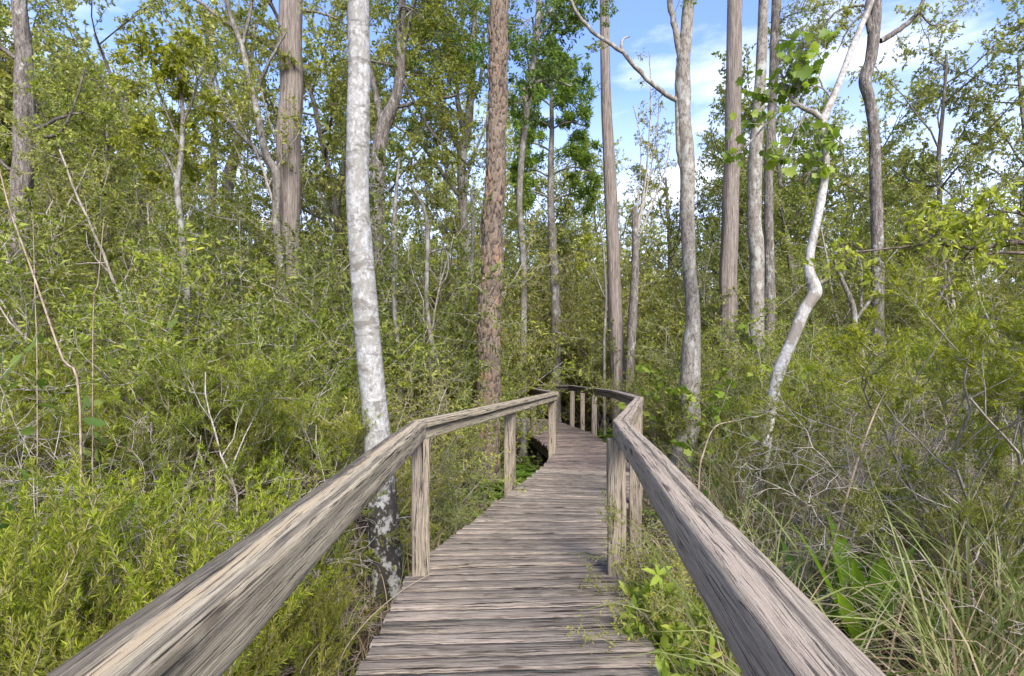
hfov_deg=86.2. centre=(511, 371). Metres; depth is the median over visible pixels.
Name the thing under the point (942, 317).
dense shrub
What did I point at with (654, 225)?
broadleaf tree
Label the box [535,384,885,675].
railing
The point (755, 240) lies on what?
grey trunk tree
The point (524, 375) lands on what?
leafy shrub
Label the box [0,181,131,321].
young tree
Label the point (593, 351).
leafy shrub
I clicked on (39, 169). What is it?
young tree
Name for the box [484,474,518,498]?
fern
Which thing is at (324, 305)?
young tree
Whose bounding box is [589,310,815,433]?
leafy shrub
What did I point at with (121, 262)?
dense shrub
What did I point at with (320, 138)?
broadleaf tree
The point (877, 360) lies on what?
leafy shrub
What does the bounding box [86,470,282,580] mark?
plume shrub
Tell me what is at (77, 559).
plume shrub
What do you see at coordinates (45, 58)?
broadleaf tree
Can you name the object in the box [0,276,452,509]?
leafy shrub
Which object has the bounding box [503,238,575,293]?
broadleaf tree
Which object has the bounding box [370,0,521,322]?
oak tree
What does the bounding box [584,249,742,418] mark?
dense shrub
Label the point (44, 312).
dense shrub
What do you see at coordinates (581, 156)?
feathery cypress
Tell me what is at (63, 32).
broadleaf tree
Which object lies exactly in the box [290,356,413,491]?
dense shrub
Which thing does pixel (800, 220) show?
broadleaf tree
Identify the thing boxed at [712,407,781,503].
maple seedling
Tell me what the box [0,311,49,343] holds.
young tree
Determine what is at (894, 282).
dense shrub
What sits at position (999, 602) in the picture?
grass
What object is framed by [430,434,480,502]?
dense shrub
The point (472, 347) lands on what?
leafy shrub
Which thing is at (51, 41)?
broadleaf tree
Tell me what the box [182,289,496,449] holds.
leafy shrub
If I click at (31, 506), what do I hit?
plume shrub
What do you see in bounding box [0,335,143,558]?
broad leaved vine
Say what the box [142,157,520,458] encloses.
dense shrub
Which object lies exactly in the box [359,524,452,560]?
fern
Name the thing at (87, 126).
young tree
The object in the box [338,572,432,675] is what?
dry reed
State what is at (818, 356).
young tree
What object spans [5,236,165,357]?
leafy shrub
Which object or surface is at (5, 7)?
broadleaf tree
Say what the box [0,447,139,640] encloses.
plume shrub
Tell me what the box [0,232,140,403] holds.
dense shrub
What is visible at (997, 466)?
bare shrub
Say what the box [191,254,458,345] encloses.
leafy shrub
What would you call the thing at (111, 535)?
plume shrub
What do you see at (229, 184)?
slender tree
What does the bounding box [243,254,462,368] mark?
dense shrub
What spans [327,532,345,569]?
broad leaf plant
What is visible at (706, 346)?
dense shrub
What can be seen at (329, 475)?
bare shrub
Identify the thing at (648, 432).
dense shrub
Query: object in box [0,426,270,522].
bare shrub
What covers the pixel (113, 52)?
broadleaf tree
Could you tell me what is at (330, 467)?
needle bush
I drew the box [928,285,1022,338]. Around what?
dense shrub
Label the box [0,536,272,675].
plume shrub
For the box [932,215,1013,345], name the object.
young tree
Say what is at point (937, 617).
broad leaf plant
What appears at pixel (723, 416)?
leafy shrub
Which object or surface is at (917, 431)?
bare shrub
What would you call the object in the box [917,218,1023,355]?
young tree
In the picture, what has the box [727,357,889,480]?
leafy shrub
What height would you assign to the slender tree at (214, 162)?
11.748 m
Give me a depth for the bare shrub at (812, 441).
6.98 m
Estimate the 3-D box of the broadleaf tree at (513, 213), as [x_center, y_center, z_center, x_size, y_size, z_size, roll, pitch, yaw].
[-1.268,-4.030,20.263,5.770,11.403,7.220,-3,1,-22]
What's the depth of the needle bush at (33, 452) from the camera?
4.08 m
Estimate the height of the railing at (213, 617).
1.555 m
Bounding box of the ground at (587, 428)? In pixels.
[133,408,1021,675]
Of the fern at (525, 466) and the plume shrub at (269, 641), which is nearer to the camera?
the plume shrub at (269, 641)
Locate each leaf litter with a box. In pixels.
[234,452,1008,675]
[384,458,650,656]
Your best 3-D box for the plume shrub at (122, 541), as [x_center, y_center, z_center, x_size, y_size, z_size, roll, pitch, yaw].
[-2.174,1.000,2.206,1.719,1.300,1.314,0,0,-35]
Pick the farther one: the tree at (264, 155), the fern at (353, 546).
the tree at (264, 155)
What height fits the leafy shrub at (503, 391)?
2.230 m
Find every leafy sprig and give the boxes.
[618,594,724,675]
[619,555,714,671]
[653,621,740,675]
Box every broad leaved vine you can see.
[0,316,119,511]
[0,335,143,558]
[75,316,240,502]
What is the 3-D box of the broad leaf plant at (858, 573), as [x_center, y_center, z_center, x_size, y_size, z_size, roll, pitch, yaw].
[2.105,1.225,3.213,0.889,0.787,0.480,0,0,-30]
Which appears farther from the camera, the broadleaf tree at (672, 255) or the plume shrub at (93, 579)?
the broadleaf tree at (672, 255)
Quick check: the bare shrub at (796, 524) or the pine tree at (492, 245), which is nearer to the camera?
the bare shrub at (796, 524)
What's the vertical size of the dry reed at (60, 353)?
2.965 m
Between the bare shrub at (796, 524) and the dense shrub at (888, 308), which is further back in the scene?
the dense shrub at (888, 308)
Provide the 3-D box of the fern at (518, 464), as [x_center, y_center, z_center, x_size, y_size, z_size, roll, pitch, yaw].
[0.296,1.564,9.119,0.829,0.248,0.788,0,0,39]
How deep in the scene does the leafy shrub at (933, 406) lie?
7.50 m
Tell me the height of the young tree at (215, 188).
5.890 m
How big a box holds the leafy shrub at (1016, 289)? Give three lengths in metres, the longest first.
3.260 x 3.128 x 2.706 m
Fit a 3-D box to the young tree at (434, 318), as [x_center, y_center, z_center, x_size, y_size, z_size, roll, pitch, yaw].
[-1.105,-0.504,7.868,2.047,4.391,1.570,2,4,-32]
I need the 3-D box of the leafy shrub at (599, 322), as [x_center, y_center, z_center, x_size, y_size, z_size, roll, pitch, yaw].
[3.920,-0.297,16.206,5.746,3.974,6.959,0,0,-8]
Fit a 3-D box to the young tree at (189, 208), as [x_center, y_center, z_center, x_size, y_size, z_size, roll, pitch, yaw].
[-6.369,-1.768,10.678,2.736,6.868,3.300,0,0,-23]
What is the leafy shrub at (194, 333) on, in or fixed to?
on the ground at (587, 428)
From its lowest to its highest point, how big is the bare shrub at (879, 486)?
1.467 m
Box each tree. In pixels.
[0,0,117,284]
[0,0,133,351]
[0,0,145,289]
[0,0,169,244]
[0,0,270,284]
[0,20,146,211]
[0,40,207,232]
[0,57,121,252]
[0,103,141,288]
[0,110,195,357]
[0,121,174,297]
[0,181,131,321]
[0,187,41,260]
[0,261,53,344]
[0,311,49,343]
[33,58,204,285]
[38,16,185,272]
[38,160,152,298]
[47,18,172,211]
[63,132,227,333]
[84,118,254,329]
[92,138,242,309]
[101,97,207,230]
[103,16,225,335]
[111,130,213,304]
[119,19,342,321]
[145,0,263,305]
[149,0,347,327]
[151,0,389,329]
[156,0,464,326]
[159,162,255,302]
[167,86,324,299]
[174,0,300,320]
[177,173,298,326]
[190,172,275,311]
[192,12,310,304]
[196,180,273,311]
[246,145,346,327]
[253,130,390,265]
[256,20,478,296]
[282,280,346,338]
[302,71,440,280]
[310,0,488,342]
[327,231,413,337]
[346,0,403,610]
[349,198,470,415]
[369,146,402,491]
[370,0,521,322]
[381,185,491,410]
[382,95,485,363]
[386,80,544,285]
[404,119,547,316]
[406,180,448,495]
[434,190,474,461]
[468,0,508,487]
[483,0,618,457]
[501,142,606,407]
[503,221,542,282]
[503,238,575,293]
[504,148,639,298]
[505,204,583,298]
[527,269,566,417]
[535,136,681,304]
[539,218,599,295]
[545,150,748,410]
[569,0,700,481]
[574,223,606,440]
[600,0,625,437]
[601,205,676,306]
[622,117,740,312]
[625,218,703,282]
[639,103,790,304]
[641,226,696,286]
[653,17,885,317]
[670,58,816,308]
[670,200,748,350]
[697,229,792,338]
[710,94,888,321]
[711,93,861,314]
[722,0,873,519]
[727,311,778,399]
[747,0,768,457]
[748,315,789,341]
[762,76,947,311]
[762,165,836,307]
[764,0,853,444]
[775,245,852,364]
[776,184,890,354]
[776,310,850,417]
[796,75,946,327]
[796,340,824,362]
[797,0,985,441]
[797,0,1023,410]
[802,181,1023,295]
[804,155,936,326]
[817,132,957,317]
[832,248,897,425]
[835,149,955,294]
[837,177,947,261]
[838,354,894,419]
[855,131,1022,444]
[884,214,984,426]
[885,139,1023,349]
[897,0,1023,290]
[907,168,1023,334]
[912,178,988,277]
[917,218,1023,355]
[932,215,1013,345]
[953,164,1023,301]
[969,123,1023,327]
[981,135,1023,287]
[981,165,1023,350]
[984,215,1023,344]
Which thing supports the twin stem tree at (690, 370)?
on the ground at (587, 428)
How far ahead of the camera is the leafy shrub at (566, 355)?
16.73 m
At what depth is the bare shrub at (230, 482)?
3.46 m
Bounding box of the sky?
[1,0,1023,320]
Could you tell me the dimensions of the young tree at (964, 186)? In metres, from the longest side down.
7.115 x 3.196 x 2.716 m
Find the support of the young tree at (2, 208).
on the ground at (587, 428)
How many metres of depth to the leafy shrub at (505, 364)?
8.88 m
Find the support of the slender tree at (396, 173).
on the ground at (587, 428)
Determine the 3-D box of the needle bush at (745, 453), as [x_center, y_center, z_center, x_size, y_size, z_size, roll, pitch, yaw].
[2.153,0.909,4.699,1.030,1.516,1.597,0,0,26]
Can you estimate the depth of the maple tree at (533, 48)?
10.44 m
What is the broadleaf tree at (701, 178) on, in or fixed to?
on the ground at (587, 428)
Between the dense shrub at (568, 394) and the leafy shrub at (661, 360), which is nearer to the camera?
the leafy shrub at (661, 360)
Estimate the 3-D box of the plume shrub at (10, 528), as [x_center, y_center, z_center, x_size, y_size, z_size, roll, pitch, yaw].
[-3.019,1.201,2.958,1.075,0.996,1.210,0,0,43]
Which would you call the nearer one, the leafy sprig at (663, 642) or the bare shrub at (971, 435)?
the leafy sprig at (663, 642)
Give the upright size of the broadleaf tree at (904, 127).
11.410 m
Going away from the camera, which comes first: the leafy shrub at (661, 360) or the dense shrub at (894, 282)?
the leafy shrub at (661, 360)
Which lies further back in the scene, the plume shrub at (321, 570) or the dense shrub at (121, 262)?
the dense shrub at (121, 262)
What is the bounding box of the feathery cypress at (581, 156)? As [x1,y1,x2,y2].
[506,34,603,422]
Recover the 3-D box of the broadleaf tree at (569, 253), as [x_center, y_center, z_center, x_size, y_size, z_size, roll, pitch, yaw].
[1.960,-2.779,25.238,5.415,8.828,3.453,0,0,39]
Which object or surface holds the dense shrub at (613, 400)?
on the ground at (587, 428)
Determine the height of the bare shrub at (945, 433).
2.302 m
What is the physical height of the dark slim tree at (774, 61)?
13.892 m
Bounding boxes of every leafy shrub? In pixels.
[0,170,354,374]
[0,179,220,364]
[0,269,102,337]
[0,271,208,355]
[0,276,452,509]
[0,318,267,500]
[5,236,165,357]
[9,256,351,358]
[11,248,289,369]
[29,196,397,490]
[49,264,262,457]
[107,211,426,458]
[108,269,247,370]
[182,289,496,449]
[187,258,443,467]
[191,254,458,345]
[193,290,451,483]
[332,192,555,396]
[338,288,600,414]
[395,349,559,451]
[406,297,501,463]
[415,273,582,462]
[417,355,519,458]
[418,330,504,457]
[420,367,541,426]
[457,314,556,469]
[515,298,747,429]
[529,298,609,423]
[529,321,602,421]
[533,317,609,420]
[550,300,791,418]
[562,312,648,420]
[571,317,661,406]
[573,301,716,384]
[575,354,740,473]
[586,343,768,456]
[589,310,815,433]
[665,355,911,501]
[672,340,804,474]
[674,353,803,472]
[678,298,923,441]
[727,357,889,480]
[762,346,961,451]
[821,304,1023,469]
[839,311,1003,389]
[865,334,1023,466]
[871,305,1023,459]
[875,283,1023,468]
[905,257,1023,428]
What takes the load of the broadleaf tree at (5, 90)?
on the ground at (587, 428)
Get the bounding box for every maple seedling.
[617,330,707,443]
[664,373,752,494]
[672,433,742,495]
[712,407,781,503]
[719,323,816,458]
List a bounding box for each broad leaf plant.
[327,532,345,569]
[772,538,877,622]
[790,521,919,654]
[827,513,941,641]
[917,575,995,660]
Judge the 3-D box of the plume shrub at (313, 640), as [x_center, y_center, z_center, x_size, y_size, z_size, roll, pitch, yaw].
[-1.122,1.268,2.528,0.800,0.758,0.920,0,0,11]
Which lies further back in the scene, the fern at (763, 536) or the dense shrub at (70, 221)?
the dense shrub at (70, 221)
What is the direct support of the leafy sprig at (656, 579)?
on the ground at (587, 428)
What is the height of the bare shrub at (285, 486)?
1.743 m
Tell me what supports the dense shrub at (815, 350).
on the ground at (587, 428)
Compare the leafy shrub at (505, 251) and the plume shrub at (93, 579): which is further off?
the leafy shrub at (505, 251)
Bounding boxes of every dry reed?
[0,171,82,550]
[33,225,37,557]
[92,217,104,537]
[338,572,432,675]
[698,420,735,594]
[816,374,897,607]
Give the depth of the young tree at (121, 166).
12.97 m
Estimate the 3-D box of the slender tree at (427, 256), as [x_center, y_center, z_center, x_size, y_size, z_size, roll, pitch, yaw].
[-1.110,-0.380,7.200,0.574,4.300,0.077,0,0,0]
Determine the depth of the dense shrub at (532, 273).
10.14 m
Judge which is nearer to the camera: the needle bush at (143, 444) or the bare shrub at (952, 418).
the needle bush at (143, 444)
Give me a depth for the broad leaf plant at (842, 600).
3.00 m
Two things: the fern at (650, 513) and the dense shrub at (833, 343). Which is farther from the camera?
the dense shrub at (833, 343)
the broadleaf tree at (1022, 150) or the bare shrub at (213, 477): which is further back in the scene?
the broadleaf tree at (1022, 150)
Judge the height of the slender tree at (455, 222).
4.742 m
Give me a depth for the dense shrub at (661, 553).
2.98 m
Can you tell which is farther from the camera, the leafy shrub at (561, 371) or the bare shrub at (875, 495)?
the leafy shrub at (561, 371)
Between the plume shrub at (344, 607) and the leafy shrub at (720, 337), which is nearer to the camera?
the plume shrub at (344, 607)
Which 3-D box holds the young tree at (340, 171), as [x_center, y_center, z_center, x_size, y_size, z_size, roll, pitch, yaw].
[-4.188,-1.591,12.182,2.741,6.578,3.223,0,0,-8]
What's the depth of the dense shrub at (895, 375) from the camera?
9.83 m
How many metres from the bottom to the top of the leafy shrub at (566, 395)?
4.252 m
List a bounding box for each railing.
[46,387,558,675]
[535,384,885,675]
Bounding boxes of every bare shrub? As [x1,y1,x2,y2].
[0,349,365,604]
[0,410,224,585]
[0,411,387,673]
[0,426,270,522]
[1,536,143,649]
[3,381,262,539]
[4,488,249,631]
[8,614,67,675]
[17,498,396,675]
[20,490,124,646]
[37,408,411,614]
[39,407,365,536]
[92,506,291,670]
[121,402,341,528]
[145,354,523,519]
[191,394,431,540]
[215,433,399,544]
[264,440,446,560]
[309,413,506,533]
[667,496,938,670]
[686,415,837,497]
[690,390,935,501]
[698,330,1023,675]
[698,445,843,514]
[728,484,865,566]
[732,404,1023,616]
[732,411,1018,586]
[738,370,1006,507]
[742,432,1023,568]
[837,395,958,474]
[871,395,990,470]
[880,384,1023,461]
[898,382,1023,465]
[946,421,1023,529]
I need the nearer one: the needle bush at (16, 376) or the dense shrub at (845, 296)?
the needle bush at (16, 376)
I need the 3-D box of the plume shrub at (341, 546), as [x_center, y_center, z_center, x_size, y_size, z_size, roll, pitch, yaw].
[-1.485,0.997,3.168,1.450,1.264,1.369,-2,-1,-26]
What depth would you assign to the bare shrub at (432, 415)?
6.28 m
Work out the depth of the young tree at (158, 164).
11.41 m
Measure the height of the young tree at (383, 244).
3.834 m
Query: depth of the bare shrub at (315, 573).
2.95 m
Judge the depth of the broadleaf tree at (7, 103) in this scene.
15.50 m
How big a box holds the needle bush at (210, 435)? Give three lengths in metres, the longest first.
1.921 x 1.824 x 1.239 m
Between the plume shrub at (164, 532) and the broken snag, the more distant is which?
the broken snag
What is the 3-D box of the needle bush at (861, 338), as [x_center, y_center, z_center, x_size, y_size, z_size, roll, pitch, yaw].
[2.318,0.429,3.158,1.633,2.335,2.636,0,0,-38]
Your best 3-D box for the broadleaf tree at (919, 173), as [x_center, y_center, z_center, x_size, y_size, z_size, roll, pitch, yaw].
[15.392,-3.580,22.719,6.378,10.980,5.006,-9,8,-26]
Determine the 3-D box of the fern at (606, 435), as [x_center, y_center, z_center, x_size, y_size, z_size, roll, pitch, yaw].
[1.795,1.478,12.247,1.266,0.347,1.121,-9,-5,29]
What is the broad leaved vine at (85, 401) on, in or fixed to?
on the ground at (587, 428)
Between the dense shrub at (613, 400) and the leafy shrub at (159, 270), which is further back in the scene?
the dense shrub at (613, 400)
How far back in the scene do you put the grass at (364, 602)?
3.51 m
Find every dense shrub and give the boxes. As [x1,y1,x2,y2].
[0,226,132,373]
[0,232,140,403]
[0,278,179,356]
[2,167,202,351]
[43,212,269,342]
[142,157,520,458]
[142,255,353,364]
[185,253,407,483]
[196,294,324,489]
[202,161,383,292]
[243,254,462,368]
[256,353,473,557]
[269,270,475,380]
[271,273,462,465]
[275,189,532,359]
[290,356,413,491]
[327,200,590,397]
[330,196,629,380]
[330,379,527,537]
[383,241,623,405]
[384,224,598,417]
[386,340,506,504]
[398,442,506,556]
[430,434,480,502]
[500,315,543,416]
[500,324,567,416]
[501,239,629,420]
[502,224,627,359]
[504,211,748,418]
[504,239,586,409]
[507,255,606,400]
[528,279,680,319]
[530,300,608,421]
[535,296,728,428]
[536,302,610,420]
[540,306,651,422]
[564,534,736,673]
[568,280,810,372]
[570,272,683,415]
[577,302,610,411]
[577,488,790,666]
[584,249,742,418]
[594,262,824,318]
[597,357,726,447]
[622,389,723,456]
[634,234,820,421]
[637,315,818,404]
[644,213,869,364]
[662,326,785,395]
[698,321,915,481]
[700,333,835,430]
[701,352,815,449]
[703,326,833,428]
[717,339,834,373]
[720,341,996,474]
[726,320,884,403]
[737,219,957,386]
[742,329,844,369]
[744,332,957,456]
[777,265,870,316]
[782,257,890,340]
[797,303,956,436]
[804,261,1010,339]
[810,344,933,450]
[819,269,1021,356]
[829,261,999,333]
[846,232,1012,330]
[868,276,980,415]
[869,290,1020,403]
[870,202,1021,321]
[884,261,1003,425]
[913,275,1021,344]
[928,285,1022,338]
[930,326,1021,429]
[962,267,1013,298]
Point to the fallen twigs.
(632, 561)
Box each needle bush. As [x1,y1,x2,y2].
[0,320,373,542]
[0,333,110,493]
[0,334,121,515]
[0,348,74,530]
[0,351,87,493]
[0,372,139,527]
[0,388,117,543]
[0,409,67,544]
[1,382,265,541]
[3,373,135,490]
[23,366,173,510]
[28,315,294,476]
[54,360,285,524]
[62,366,208,520]
[76,339,363,540]
[104,321,361,514]
[109,364,248,535]
[127,363,265,533]
[143,389,439,587]
[203,358,360,532]
[218,374,327,491]
[231,483,382,576]
[236,383,397,499]
[691,391,834,541]
[740,248,1023,622]
[793,417,1023,671]
[797,340,1023,613]
[856,296,1023,553]
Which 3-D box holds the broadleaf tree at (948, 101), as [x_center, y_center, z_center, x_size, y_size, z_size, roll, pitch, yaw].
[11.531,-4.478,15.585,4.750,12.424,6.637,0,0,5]
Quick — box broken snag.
[623,47,676,409]
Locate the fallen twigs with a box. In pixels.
[54,466,1021,675]
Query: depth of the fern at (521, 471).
8.36 m
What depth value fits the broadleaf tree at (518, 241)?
33.62 m
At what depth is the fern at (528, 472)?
8.46 m
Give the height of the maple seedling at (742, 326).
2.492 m
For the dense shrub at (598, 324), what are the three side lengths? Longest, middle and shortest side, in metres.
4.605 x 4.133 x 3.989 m
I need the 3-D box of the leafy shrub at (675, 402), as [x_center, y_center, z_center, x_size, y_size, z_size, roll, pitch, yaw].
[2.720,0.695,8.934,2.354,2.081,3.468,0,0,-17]
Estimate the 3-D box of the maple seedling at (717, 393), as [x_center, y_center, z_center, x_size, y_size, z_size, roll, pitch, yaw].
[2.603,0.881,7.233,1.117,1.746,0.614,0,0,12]
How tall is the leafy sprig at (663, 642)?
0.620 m
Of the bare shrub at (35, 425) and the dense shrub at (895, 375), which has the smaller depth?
the bare shrub at (35, 425)
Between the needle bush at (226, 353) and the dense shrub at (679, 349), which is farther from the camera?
the dense shrub at (679, 349)
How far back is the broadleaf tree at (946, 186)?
24.84 m
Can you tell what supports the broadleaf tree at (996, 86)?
on the ground at (587, 428)
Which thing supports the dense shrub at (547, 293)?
on the ground at (587, 428)
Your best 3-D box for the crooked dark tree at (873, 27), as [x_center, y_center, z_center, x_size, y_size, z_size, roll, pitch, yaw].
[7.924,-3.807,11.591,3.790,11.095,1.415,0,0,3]
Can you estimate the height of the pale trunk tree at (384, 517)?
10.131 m
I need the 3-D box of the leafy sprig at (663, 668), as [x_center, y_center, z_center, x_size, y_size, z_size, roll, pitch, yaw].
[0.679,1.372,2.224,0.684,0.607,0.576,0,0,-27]
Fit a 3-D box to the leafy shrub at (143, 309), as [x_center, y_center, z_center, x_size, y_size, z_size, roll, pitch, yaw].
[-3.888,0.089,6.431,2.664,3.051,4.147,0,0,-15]
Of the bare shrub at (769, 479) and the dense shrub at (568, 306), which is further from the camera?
the dense shrub at (568, 306)
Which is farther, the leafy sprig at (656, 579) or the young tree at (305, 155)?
the young tree at (305, 155)
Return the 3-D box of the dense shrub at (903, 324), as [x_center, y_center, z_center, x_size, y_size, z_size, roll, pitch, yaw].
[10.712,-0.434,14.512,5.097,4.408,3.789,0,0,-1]
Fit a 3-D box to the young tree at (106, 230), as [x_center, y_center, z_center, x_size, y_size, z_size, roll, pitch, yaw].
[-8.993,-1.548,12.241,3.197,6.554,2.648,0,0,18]
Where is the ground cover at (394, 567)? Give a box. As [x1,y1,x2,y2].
[281,419,1021,675]
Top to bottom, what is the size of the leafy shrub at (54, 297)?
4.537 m
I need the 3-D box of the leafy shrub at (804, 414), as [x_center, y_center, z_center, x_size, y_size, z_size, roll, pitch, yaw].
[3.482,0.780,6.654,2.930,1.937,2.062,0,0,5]
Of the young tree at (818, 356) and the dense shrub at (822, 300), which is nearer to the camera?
the young tree at (818, 356)
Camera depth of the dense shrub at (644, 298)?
17.21 m
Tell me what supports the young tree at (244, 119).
on the ground at (587, 428)
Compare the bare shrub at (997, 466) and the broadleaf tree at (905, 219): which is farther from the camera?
the broadleaf tree at (905, 219)
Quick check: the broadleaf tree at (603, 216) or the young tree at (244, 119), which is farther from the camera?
the broadleaf tree at (603, 216)
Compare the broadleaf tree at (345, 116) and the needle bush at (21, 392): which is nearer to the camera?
the needle bush at (21, 392)
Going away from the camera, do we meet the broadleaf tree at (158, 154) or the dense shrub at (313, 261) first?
the dense shrub at (313, 261)
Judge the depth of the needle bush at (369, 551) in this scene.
3.80 m
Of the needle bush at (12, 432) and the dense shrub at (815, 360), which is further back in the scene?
the dense shrub at (815, 360)
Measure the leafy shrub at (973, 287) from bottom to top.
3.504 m
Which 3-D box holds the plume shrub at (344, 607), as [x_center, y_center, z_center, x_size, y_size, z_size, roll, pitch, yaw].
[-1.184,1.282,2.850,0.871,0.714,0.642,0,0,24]
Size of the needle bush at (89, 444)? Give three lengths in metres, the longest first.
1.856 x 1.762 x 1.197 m
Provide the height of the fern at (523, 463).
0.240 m
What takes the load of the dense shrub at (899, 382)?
on the ground at (587, 428)
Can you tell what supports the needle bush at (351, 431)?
on the ground at (587, 428)
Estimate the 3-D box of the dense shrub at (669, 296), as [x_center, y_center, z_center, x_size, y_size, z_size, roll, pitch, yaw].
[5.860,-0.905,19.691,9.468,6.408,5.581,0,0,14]
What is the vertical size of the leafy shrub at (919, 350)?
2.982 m
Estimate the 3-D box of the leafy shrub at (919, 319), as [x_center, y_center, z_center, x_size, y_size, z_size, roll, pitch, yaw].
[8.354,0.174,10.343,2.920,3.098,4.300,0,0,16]
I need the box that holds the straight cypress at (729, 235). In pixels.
[713,0,742,438]
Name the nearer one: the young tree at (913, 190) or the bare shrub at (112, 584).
the bare shrub at (112, 584)
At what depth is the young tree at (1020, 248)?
9.22 m
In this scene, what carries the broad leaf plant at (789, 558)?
on the ground at (587, 428)
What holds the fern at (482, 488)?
on the ground at (587, 428)
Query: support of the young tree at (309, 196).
on the ground at (587, 428)
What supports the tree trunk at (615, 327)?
on the ground at (587, 428)
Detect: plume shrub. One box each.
[0,416,206,675]
[0,426,332,675]
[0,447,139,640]
[0,455,210,675]
[0,473,75,567]
[0,485,230,675]
[0,520,192,606]
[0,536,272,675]
[0,585,106,675]
[1,535,137,655]
[3,630,269,675]
[4,513,372,675]
[6,505,47,569]
[7,464,278,636]
[7,558,196,675]
[8,528,182,640]
[19,493,202,575]
[20,509,224,565]
[26,580,350,675]
[61,493,307,673]
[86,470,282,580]
[96,441,386,664]
[118,571,383,675]
[264,575,368,675]
[278,541,358,664]
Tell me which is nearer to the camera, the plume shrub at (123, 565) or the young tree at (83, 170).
the plume shrub at (123, 565)
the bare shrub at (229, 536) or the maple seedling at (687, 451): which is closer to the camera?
the bare shrub at (229, 536)
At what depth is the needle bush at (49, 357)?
4.82 m
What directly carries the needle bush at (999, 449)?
on the ground at (587, 428)
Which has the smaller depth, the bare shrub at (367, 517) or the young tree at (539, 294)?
the bare shrub at (367, 517)
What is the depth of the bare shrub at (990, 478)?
3.57 m
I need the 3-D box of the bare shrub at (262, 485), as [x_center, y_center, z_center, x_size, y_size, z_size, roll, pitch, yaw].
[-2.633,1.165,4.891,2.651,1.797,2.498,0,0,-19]
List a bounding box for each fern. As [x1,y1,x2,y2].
[333,534,367,557]
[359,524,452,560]
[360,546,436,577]
[459,486,503,506]
[460,484,503,495]
[469,472,531,491]
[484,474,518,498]
[499,448,540,476]
[502,456,538,467]
[502,468,533,479]
[503,467,539,478]
[516,456,543,471]
[597,430,612,437]
[642,495,729,519]
[659,437,702,458]
[744,521,822,575]
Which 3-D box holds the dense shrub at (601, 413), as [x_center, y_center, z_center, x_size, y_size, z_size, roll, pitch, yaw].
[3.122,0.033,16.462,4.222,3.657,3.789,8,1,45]
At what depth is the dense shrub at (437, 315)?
9.92 m
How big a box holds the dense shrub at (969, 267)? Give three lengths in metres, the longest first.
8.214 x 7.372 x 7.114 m
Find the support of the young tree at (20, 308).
on the ground at (587, 428)
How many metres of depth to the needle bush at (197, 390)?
5.06 m
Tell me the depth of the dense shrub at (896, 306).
14.02 m
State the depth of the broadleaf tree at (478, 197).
23.55 m
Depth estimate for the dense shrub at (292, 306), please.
7.44 m
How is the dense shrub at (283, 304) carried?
on the ground at (587, 428)
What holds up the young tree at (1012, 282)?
on the ground at (587, 428)
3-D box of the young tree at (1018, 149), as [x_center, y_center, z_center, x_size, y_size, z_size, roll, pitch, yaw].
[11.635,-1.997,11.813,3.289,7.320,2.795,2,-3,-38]
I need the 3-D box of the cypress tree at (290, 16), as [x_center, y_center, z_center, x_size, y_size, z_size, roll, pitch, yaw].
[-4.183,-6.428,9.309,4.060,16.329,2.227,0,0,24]
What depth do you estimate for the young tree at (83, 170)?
11.31 m
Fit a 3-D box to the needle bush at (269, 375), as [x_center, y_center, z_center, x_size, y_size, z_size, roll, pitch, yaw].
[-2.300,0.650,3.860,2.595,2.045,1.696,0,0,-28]
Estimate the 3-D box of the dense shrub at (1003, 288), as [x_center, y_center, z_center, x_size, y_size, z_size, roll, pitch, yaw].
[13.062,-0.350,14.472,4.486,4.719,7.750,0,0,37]
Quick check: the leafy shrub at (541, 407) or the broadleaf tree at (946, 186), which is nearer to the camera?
the leafy shrub at (541, 407)
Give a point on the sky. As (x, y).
(647, 24)
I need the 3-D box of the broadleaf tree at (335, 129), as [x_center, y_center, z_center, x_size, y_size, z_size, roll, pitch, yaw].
[-4.101,-3.892,16.179,6.780,11.670,5.321,9,-9,-27]
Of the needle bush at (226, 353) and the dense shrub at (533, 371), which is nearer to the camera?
the needle bush at (226, 353)
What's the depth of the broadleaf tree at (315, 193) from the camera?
20.24 m
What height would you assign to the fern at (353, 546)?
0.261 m
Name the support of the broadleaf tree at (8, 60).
on the ground at (587, 428)
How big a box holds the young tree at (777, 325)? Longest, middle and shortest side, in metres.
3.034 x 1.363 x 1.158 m
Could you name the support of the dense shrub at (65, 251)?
on the ground at (587, 428)
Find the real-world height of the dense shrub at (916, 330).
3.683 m
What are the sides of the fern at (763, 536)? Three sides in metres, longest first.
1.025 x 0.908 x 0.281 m
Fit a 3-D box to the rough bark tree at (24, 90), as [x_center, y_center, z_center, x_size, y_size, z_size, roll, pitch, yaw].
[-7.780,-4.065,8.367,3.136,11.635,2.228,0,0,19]
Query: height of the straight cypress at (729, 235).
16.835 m
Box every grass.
[6,478,491,675]
[9,461,495,675]
[558,408,1023,675]
[571,487,933,675]
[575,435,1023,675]
[627,504,871,675]
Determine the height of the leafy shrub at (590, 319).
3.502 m
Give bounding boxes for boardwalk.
[354,417,659,675]
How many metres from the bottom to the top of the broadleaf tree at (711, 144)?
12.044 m
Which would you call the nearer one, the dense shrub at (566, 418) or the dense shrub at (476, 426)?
the dense shrub at (476, 426)
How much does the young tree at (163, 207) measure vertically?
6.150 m

